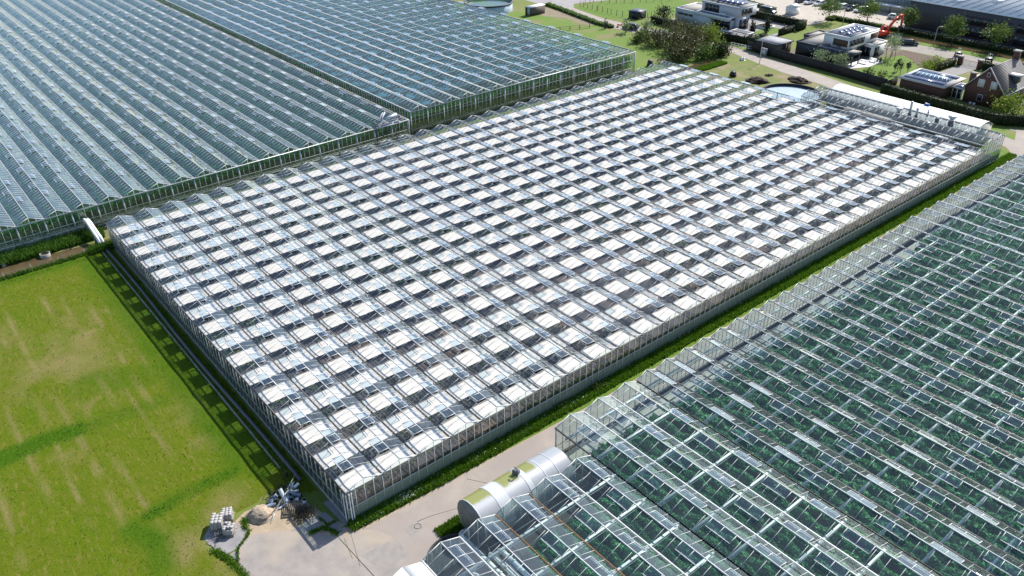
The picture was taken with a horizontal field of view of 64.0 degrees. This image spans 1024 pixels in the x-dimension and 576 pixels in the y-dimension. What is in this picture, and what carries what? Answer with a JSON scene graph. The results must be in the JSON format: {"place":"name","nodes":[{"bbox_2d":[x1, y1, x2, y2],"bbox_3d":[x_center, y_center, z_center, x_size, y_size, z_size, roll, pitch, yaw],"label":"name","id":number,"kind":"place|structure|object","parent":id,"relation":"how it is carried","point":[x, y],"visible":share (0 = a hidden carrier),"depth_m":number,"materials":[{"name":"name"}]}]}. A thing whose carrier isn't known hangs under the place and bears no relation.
{"place":"outdoors","nodes":[
{"label":"outdoors","id":0,"kind":"place"},
{"bbox_2d":[0,223,104,267],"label":"reed bank","id":1,"kind":"structure","parent":0,"point":[51,245],"depth_m":125.93,"materials":[{"name":"plant"}]},
{"bbox_2d":[0,250,317,575],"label":"field","id":2,"kind":"structure","parent":0,"point":[117,442],"depth_m":88.48,"materials":[{"name":"green plant"}]},
{"bbox_2d":[102,252,280,468],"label":"garden edging","id":3,"kind":"object","parent":2,"relation":"on","point":[230,407],"visible":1,"depth_m":98.01,"materials":[{"name":"concrete"}]},
{"bbox_2d":[102,248,305,484],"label":"weed strip","id":4,"kind":"object","parent":2,"relation":"on","point":[177,340],"visible":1,"depth_m":101.14,"materials":[{"name":"green plant"}]},
{"bbox_2d":[106,249,301,481],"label":"drain pipe","id":5,"kind":"object","parent":2,"relation":"on","point":[257,429],"visible":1,"depth_m":97.36,"materials":[{"name":"grey"}]},
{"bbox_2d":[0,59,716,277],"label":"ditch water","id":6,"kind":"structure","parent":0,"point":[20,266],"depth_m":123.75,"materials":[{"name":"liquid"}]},
{"bbox_2d":[1,0,1023,570],"bbox_3d":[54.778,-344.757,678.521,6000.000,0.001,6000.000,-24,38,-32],"label":"ground","id":7,"kind":"structure","parent":0,"point":[315,496],"depth_m":168.96,"materials":[{"name":"green plant"}]},
{"bbox_2d":[0,249,89,280],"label":"bank grass","id":8,"kind":"structure","parent":7,"relation":"on","point":[52,263],"depth_m":121.57,"materials":[{"name":"plant"}]},
{"bbox_2d":[82,218,103,243],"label":"pipe bridge","id":9,"kind":"structure","parent":7,"relation":"on","point":[88,224],"depth_m":127.70,"materials":[{"name":"white paint"}]},
{"bbox_2d":[86,240,114,254],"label":"weed patch","id":10,"kind":"object","parent":7,"relation":"on","point":[100,247],"visible":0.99,"depth_m":125.67,"materials":[{"name":"plant"}]},
{"bbox_2d":[0,0,410,251],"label":"greenhouse","id":11,"kind":"object","parent":7,"relation":"on","point":[130,212],"visible":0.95,"depth_m":168.73,"materials":[{"name":"clear glass"}]},
{"bbox_2d":[0,0,405,247],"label":"tomato crop","id":12,"kind":"object","parent":11,"relation":"in","point":[76,217],"visible":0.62,"depth_m":169.62,"materials":[{"name":"green plant"}]},
{"bbox_2d":[204,522,246,553],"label":"yard corner","id":13,"kind":"object","parent":7,"relation":"on","point":[228,544],"visible":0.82,"depth_m":76.67,"materials":[{"name":"concrete"}]},
{"bbox_2d":[209,512,224,531],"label":"block pallet","id":14,"kind":"object","parent":13,"relation":"on","point":[217,521],"visible":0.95,"depth_m":77.36,"materials":[{"name":"grey concrete"}]},
{"bbox_2d":[221,507,234,521],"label":"block pallet","id":15,"kind":"object","parent":13,"relation":"on","point":[228,514],"visible":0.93,"depth_m":78.42,"materials":[{"name":"grey concrete"}]},
{"bbox_2d":[222,521,236,536],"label":"block pallet","id":16,"kind":"object","parent":13,"relation":"on","point":[229,528],"visible":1,"depth_m":76.85,"materials":[{"name":"grey concrete"}]},
{"bbox_2d":[238,530,403,575],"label":"yard","id":17,"kind":"structure","parent":7,"relation":"on","point":[288,553],"depth_m":75.10,"materials":[{"name":"concrete"}]},
{"bbox_2d":[207,515,342,575],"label":"joint weeds","id":18,"kind":"object","parent":17,"relation":"on","point":[221,552],"visible":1,"depth_m":75.67,"materials":[{"name":"green plant"}]},
{"bbox_2d":[361,541,408,570],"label":"concrete slab","id":19,"kind":"structure","parent":17,"relation":"on","point":[386,555],"depth_m":74.80,"materials":[{"name":"concrete"}]},
{"bbox_2d":[372,112,402,144],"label":"roof washer","id":20,"kind":"object","parent":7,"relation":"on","point":[375,127],"visible":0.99,"depth_m":158.25,"materials":[{"name":"metal"}]},
{"bbox_2d":[143,0,635,134],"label":"greenhouse","id":21,"kind":"object","parent":7,"relation":"on","point":[479,112],"visible":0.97,"depth_m":204.43,"materials":[{"name":"clear glass"}]},
{"bbox_2d":[152,0,632,127],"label":"tomato crop","id":22,"kind":"object","parent":21,"relation":"in","point":[500,100],"visible":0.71,"depth_m":208.27,"materials":[{"name":"green plant"}]},
{"bbox_2d":[393,562,433,575],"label":"white annex","id":23,"kind":"object","parent":7,"relation":"on","point":[419,569],"visible":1,"depth_m":68.04,"materials":[{"name":"paint"}]},
{"bbox_2d":[426,533,490,575],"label":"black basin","id":24,"kind":"object","parent":7,"relation":"on","point":[456,568],"visible":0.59,"depth_m":73.41,"materials":[{"name":"black plastic"}]},
{"bbox_2d":[464,0,512,15],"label":"water tank","id":25,"kind":"object","parent":7,"relation":"on","point":[502,6],"visible":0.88,"depth_m":254.70,"materials":[{"name":"white metal"}]},
{"bbox_2d":[235,310,754,538],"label":"sandy verge","id":26,"kind":"structure","parent":7,"relation":"on","point":[278,523],"depth_m":78.62,"materials":[{"name":"sand"}]},
{"bbox_2d":[245,504,275,524],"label":"sand pile","id":27,"kind":"object","parent":26,"relation":"on","point":[260,514],"visible":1,"depth_m":78.70,"materials":[{"name":"sand"}]},
{"bbox_2d":[287,500,321,528],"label":"dry weeds","id":28,"kind":"object","parent":26,"relation":"on","point":[304,514],"visible":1,"depth_m":79.17,"materials":[{"name":"brown"}]},
{"bbox_2d":[293,516,321,530],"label":"slab","id":29,"kind":"structure","parent":26,"relation":"on","point":[314,524],"depth_m":78.00,"materials":[{"name":"concrete"}]},
{"bbox_2d":[323,500,346,525],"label":"slab","id":30,"kind":"structure","parent":26,"relation":"on","point":[334,510],"depth_m":79.47,"materials":[{"name":"concrete"}]},
{"bbox_2d":[457,446,575,556],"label":"storage tank","id":31,"kind":"object","parent":7,"relation":"on","point":[495,496],"visible":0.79,"depth_m":76.63,"materials":[{"name":"metal"}]},
{"bbox_2d":[105,61,984,521],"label":"greenhouse","id":32,"kind":"object","parent":7,"relation":"on","point":[333,331],"visible":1,"depth_m":118.02,"materials":[{"name":"white glass"}]},
{"bbox_2d":[129,79,967,505],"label":"greenhouse plant","id":33,"kind":"object","parent":32,"relation":"in","point":[535,397],"visible":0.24,"depth_m":125.93,"materials":[{"name":"green plant"}]},
{"bbox_2d":[545,2,613,27],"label":"hedge","id":34,"kind":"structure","parent":7,"relation":"on","point":[570,12],"depth_m":248.53,"materials":[{"name":"green plant"}]},
{"bbox_2d":[421,455,749,575],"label":"greenhouse","id":35,"kind":"object","parent":7,"relation":"on","point":[516,544],"visible":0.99,"depth_m":72.90,"materials":[{"name":"clear glass"}]},
{"bbox_2d":[488,552,516,575],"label":"boiler pipe","id":36,"kind":"object","parent":35,"relation":"in","point":[503,565],"visible":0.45,"depth_m":71.12,"materials":[{"name":"white paint"}]},
{"bbox_2d":[497,548,530,575],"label":"boiler pipe","id":37,"kind":"object","parent":35,"relation":"in","point":[516,564],"visible":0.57,"depth_m":71.18,"materials":[{"name":"white paint"}]},
{"bbox_2d":[524,491,720,575],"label":"pepper crop","id":38,"kind":"object","parent":35,"relation":"in","point":[604,549],"visible":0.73,"depth_m":72.77,"materials":[{"name":"green plant"}]},
{"bbox_2d":[651,3,673,19],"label":"round evergreen","id":39,"kind":"object","parent":7,"relation":"on","point":[662,9],"visible":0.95,"depth_m":243.17,"materials":[{"name":"green plant"}]},
{"bbox_2d":[363,7,1023,566],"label":"lane","id":40,"kind":"structure","parent":7,"relation":"on","point":[427,509],"depth_m":94.40,"materials":[{"name":"concrete"}]},
{"bbox_2d":[404,522,422,536],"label":"tar patch","id":41,"kind":"object","parent":40,"relation":"on","point":[411,530],"visible":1,"depth_m":77.31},
{"bbox_2d":[434,515,464,537],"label":"verge grass","id":42,"kind":"structure","parent":40,"relation":"on","point":[450,526],"depth_m":77.33,"materials":[{"name":"plant"}]},
{"bbox_2d":[650,15,759,44],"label":"hedge","id":43,"kind":"object","parent":7,"relation":"on","point":[736,38],"visible":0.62,"depth_m":222.88,"materials":[{"name":"green plant"}]},
{"bbox_2d":[691,43,720,61],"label":"bush","id":44,"kind":"object","parent":7,"relation":"on","point":[704,53],"visible":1,"depth_m":207.13,"materials":[{"name":"green plant"}]},
{"bbox_2d":[698,20,725,47],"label":"bush","id":45,"kind":"object","parent":7,"relation":"on","point":[713,29],"visible":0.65,"depth_m":215.42,"materials":[{"name":"green plant"}]},
{"bbox_2d":[706,40,734,57],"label":"bush","id":46,"kind":"object","parent":7,"relation":"on","point":[723,47],"visible":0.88,"depth_m":209.36,"materials":[{"name":"green plant"}]},
{"bbox_2d":[579,412,897,575],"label":"pepper crop","id":47,"kind":"object","parent":7,"relation":"on","point":[618,462],"visible":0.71,"depth_m":76.75,"materials":[{"name":"green plant"}]},
{"bbox_2d":[555,380,940,575],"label":"greenhouse","id":48,"kind":"object","parent":7,"relation":"on","point":[613,430],"visible":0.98,"depth_m":77.53,"materials":[{"name":"clear glass"}]},
{"bbox_2d":[688,63,826,99],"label":"rough lot","id":49,"kind":"structure","parent":7,"relation":"on","point":[744,71],"depth_m":196.61,"materials":[{"name":"green plant"}]},
{"bbox_2d":[694,60,727,70],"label":"bank grass","id":50,"kind":"structure","parent":49,"relation":"on","point":[714,64],"depth_m":202.36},
{"bbox_2d":[745,76,769,84],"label":"mulch heap","id":51,"kind":"object","parent":49,"relation":"on","point":[756,80],"visible":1,"depth_m":191.44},
{"bbox_2d":[788,76,811,83],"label":"mulch heap","id":52,"kind":"object","parent":49,"relation":"on","point":[798,79],"visible":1,"depth_m":191.37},
{"bbox_2d":[754,35,793,51],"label":"wooden shed","id":53,"kind":"structure","parent":7,"relation":"on","point":[780,43],"depth_m":211.44,"materials":[{"name":"grey wood"}]},
{"bbox_2d":[750,10,804,25],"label":"hedge","id":54,"kind":"object","parent":7,"relation":"on","point":[777,18],"visible":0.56,"depth_m":239.27,"materials":[{"name":"green plant"}]},
{"bbox_2d":[778,25,794,35],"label":"hedge","id":55,"kind":"object","parent":7,"relation":"on","point":[786,30],"visible":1,"depth_m":228.24,"materials":[{"name":"green plant"}]},
{"bbox_2d":[760,83,821,110],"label":"water basin","id":56,"kind":"object","parent":7,"relation":"on","point":[795,90],"visible":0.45,"depth_m":181.47,"materials":[{"name":"blue plastic"}]},
{"bbox_2d":[746,40,887,86],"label":"hedge","id":57,"kind":"object","parent":7,"relation":"on","point":[865,77],"visible":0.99,"depth_m":198.95,"materials":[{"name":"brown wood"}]},
{"bbox_2d":[811,49,830,61],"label":"garden tree","id":58,"kind":"object","parent":7,"relation":"on","point":[818,56],"visible":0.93,"depth_m":201.38,"materials":[{"name":"green plant"}]},
{"bbox_2d":[634,224,1023,575],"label":"greenhouse","id":59,"kind":"object","parent":7,"relation":"on","point":[706,376],"visible":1,"depth_m":90.23,"materials":[{"name":"clear glass"}]},
{"bbox_2d":[662,248,1023,575],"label":"pepper crop","id":60,"kind":"object","parent":59,"relation":"in","point":[887,498],"visible":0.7,"depth_m":87.60,"materials":[{"name":"green plant"}]},
{"bbox_2d":[750,0,913,28],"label":"paved yard","id":61,"kind":"structure","parent":7,"relation":"on","point":[809,14],"depth_m":247.55,"materials":[{"name":"concrete"}]},
{"bbox_2d":[785,3,800,14],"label":"party tent","id":62,"kind":"object","parent":61,"relation":"on","point":[793,9],"visible":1,"depth_m":246.83,"materials":[{"name":"white paint"}]},
{"bbox_2d":[812,0,846,20],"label":"street tree","id":63,"kind":"object","parent":61,"relation":"on","point":[836,7],"visible":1,"depth_m":236.72,"materials":[{"name":"green plant"}]},
{"bbox_2d":[831,14,903,32],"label":"hedge","id":64,"kind":"object","parent":61,"relation":"on","point":[863,22],"visible":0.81,"depth_m":235.33,"materials":[{"name":"green plant"}]},
{"bbox_2d":[789,48,900,83],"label":"back garden","id":65,"kind":"object","parent":7,"relation":"on","point":[889,50],"visible":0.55,"depth_m":207.85,"materials":[{"name":"soil"}]},
{"bbox_2d":[795,23,886,65],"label":"modern house","id":66,"kind":"structure","parent":65,"relation":"on","point":[854,40],"depth_m":206.79,"materials":[{"name":"white concrete"}]},
{"bbox_2d":[830,51,851,67],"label":"garden tree","id":67,"kind":"object","parent":65,"relation":"on","point":[836,58],"visible":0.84,"depth_m":198.21,"materials":[{"name":"green plant"}]},
{"bbox_2d":[846,59,882,67],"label":"terrace","id":68,"kind":"structure","parent":65,"relation":"on","point":[863,64],"depth_m":203.24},
{"bbox_2d":[851,0,883,21],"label":"street tree","id":69,"kind":"object","parent":7,"relation":"on","point":[870,8],"visible":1,"depth_m":234.13,"materials":[{"name":"green plant"}]},
{"bbox_2d":[878,14,903,38],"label":"excavator","id":70,"kind":"object","parent":7,"relation":"on","point":[883,32],"visible":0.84,"depth_m":222.17,"materials":[{"name":"red metal"}]},
{"bbox_2d":[799,86,1005,167],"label":"greenhouse","id":71,"kind":"object","parent":7,"relation":"on","point":[987,159],"visible":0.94,"depth_m":157.23,"materials":[{"name":"clear glass"}]},
{"bbox_2d":[893,5,923,30],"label":"street tree","id":72,"kind":"object","parent":7,"relation":"on","point":[908,20],"visible":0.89,"depth_m":226.30,"materials":[{"name":"green plant"}]},
{"bbox_2d":[826,84,992,148],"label":"white shed","id":73,"kind":"structure","parent":7,"relation":"on","point":[969,120],"depth_m":162.02,"materials":[{"name":"metal"}]},
{"bbox_2d":[932,57,956,70],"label":"hedge","id":74,"kind":"object","parent":7,"relation":"on","point":[950,62],"visible":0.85,"depth_m":198.62,"materials":[{"name":"green plant"}]},
{"bbox_2d":[876,92,1015,139],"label":"verge","id":75,"kind":"structure","parent":7,"relation":"on","point":[1009,133],"depth_m":162.65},
{"bbox_2d":[879,82,1023,126],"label":"hedge","id":76,"kind":"object","parent":7,"relation":"on","point":[993,117],"visible":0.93,"depth_m":171.56,"materials":[{"name":"green plant"}]},
{"bbox_2d":[938,12,969,43],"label":"street tree","id":77,"kind":"object","parent":7,"relation":"on","point":[959,23],"visible":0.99,"depth_m":214.78,"materials":[{"name":"green plant"}]},
{"bbox_2d":[898,155,1023,280],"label":"greenhouse","id":78,"kind":"object","parent":7,"relation":"on","point":[917,244],"visible":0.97,"depth_m":124.27,"materials":[{"name":"clear glass"}]},
{"bbox_2d":[903,28,1023,56],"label":"hedge","id":79,"kind":"object","parent":7,"relation":"on","point":[964,42],"visible":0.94,"depth_m":215.80,"materials":[{"name":"green plant"}]},
{"bbox_2d":[905,0,1023,48],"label":"industrial hall","id":80,"kind":"structure","parent":7,"relation":"on","point":[980,15],"depth_m":220.76,"materials":[{"name":"grey metal"}]},
{"bbox_2d":[961,25,1008,43],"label":"window","id":81,"kind":"structure","parent":80,"relation":"in","point":[974,32],"depth_m":219.28,"materials":[{"name":"black"}]},
{"bbox_2d":[964,15,1012,30],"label":"window","id":82,"kind":"structure","parent":80,"relation":"in","point":[976,21],"depth_m":217.25,"materials":[{"name":"black"}]},
{"bbox_2d":[1012,35,1023,46],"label":"window","id":83,"kind":"structure","parent":80,"relation":"in","point":[1018,40],"depth_m":212.14,"materials":[{"name":"black"}]},
{"bbox_2d":[918,177,1023,282],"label":"pepper crop","id":84,"kind":"object","parent":7,"relation":"on","point":[979,220],"visible":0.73,"depth_m":121.84,"materials":[{"name":"green plant"}]},
{"bbox_2d":[919,42,1023,62],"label":"verge","id":85,"kind":"structure","parent":7,"relation":"on","point":[995,58],"depth_m":209.54,"materials":[{"name":"plant"}]},
{"bbox_2d":[977,18,1013,46],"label":"street tree","id":86,"kind":"object","parent":7,"relation":"on","point":[1002,30],"visible":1,"depth_m":208.57,"materials":[{"name":"green plant"}]},
{"bbox_2d":[985,88,1023,113],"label":"tree","id":87,"kind":"object","parent":7,"relation":"on","point":[1007,106],"visible":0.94,"depth_m":168.57,"materials":[{"name":"green plant"}]},
{"bbox_2d":[527,0,604,7],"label":"grey road","id":88,"kind":"structure","parent":0,"point":[566,3],"depth_m":266.80,"materials":[{"name":"asphalt"}]},
{"bbox_2d":[480,9,709,72],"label":"meadow","id":89,"kind":"structure","parent":0,"point":[644,54],"depth_m":227.57,"materials":[{"name":"plant"}]},
{"bbox_2d":[525,3,544,15],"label":"container shed","id":90,"kind":"structure","parent":89,"relation":"on","point":[534,9],"depth_m":251.52,"materials":[{"name":"white paint"}]},
{"bbox_2d":[540,7,594,24],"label":"dirt patch","id":91,"kind":"object","parent":89,"relation":"on","point":[549,12],"visible":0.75,"depth_m":251.08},
{"bbox_2d":[627,25,648,43],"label":"bush","id":92,"kind":"object","parent":89,"relation":"on","point":[635,38],"visible":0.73,"depth_m":222.57,"materials":[{"name":"green plant"}]},
{"bbox_2d":[631,24,669,47],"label":"bush","id":93,"kind":"object","parent":89,"relation":"on","point":[655,38],"visible":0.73,"depth_m":218.39,"materials":[{"name":"green plant"}]},
{"bbox_2d":[657,37,701,62],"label":"bush","id":94,"kind":"object","parent":89,"relation":"on","point":[676,52],"visible":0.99,"depth_m":206.00,"materials":[{"name":"green plant"}]},
{"bbox_2d":[649,19,723,57],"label":"bush","id":95,"kind":"object","parent":89,"relation":"on","point":[694,36],"visible":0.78,"depth_m":212.07,"materials":[{"name":"green plant"}]},
{"bbox_2d":[577,0,690,18],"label":"lawn","id":96,"kind":"structure","parent":0,"point":[617,7],"depth_m":259.31,"materials":[{"name":"plant"}]},
{"bbox_2d":[628,8,646,19],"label":"black shed","id":97,"kind":"structure","parent":96,"relation":"on","point":[636,13],"depth_m":245.65,"materials":[{"name":"paint"}]},
{"bbox_2d":[341,148,1017,530],"bbox_3d":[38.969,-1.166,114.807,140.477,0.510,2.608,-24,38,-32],"label":"grass strip","id":98,"kind":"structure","parent":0,"point":[449,472],"depth_m":98.69,"materials":[{"name":"plant"}]},
{"bbox_2d":[675,0,757,29],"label":"modern house","id":99,"kind":"structure","parent":0,"point":[738,13],"depth_m":234.69,"materials":[{"name":"white concrete"}]},
{"bbox_2d":[672,17,789,36],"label":"garden gravel","id":100,"kind":"structure","parent":0,"point":[777,25],"depth_m":236.64,"materials":[{"name":"gravel"}]},
{"bbox_2d":[840,107,895,136],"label":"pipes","id":101,"kind":"object","parent":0,"point":[869,116],"visible":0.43,"depth_m":161.06,"materials":[{"name":"metal"}]},
{"bbox_2d":[834,0,909,6],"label":"glass hall","id":102,"kind":"structure","parent":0,"point":[896,2],"depth_m":250.16,"materials":[{"name":"metal"}]},
{"bbox_2d":[854,54,916,79],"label":"garden lawn","id":103,"kind":"structure","parent":0,"point":[887,64],"depth_m":199.96,"materials":[{"name":"plant"}]},
{"bbox_2d":[873,2,908,13],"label":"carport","id":104,"kind":"object","parent":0,"point":[894,8],"visible":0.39,"depth_m":246.47,"materials":[{"name":"metal"}]},
{"bbox_2d":[884,50,940,66],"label":"bare soil","id":105,"kind":"structure","parent":0,"point":[915,58],"depth_m":207.87,"materials":[{"name":"soil"}]},
{"bbox_2d":[898,68,965,99],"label":"garage","id":106,"kind":"structure","parent":0,"point":[933,83],"depth_m":180.92,"materials":[{"name":"red brick"}]},
{"bbox_2d":[885,44,1001,64],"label":"side street","id":107,"kind":"structure","parent":0,"point":[927,50],"depth_m":210.68,"materials":[{"name":"asphalt"}]},
{"bbox_2d":[890,33,1023,61],"bbox_3d":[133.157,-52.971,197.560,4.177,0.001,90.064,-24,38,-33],"label":"hedge","id":108,"kind":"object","parent":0,"point":[961,47],"depth_m":214.37,"materials":[{"name":"plant"}]},
{"bbox_2d":[940,63,976,75],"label":"driveway","id":109,"kind":"structure","parent":0,"point":[958,70],"depth_m":197.46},
{"bbox_2d":[962,49,1023,108],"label":"brick house","id":110,"kind":"structure","parent":0,"point":[1007,75],"depth_m":174.31,"materials":[{"name":"brown tile"}]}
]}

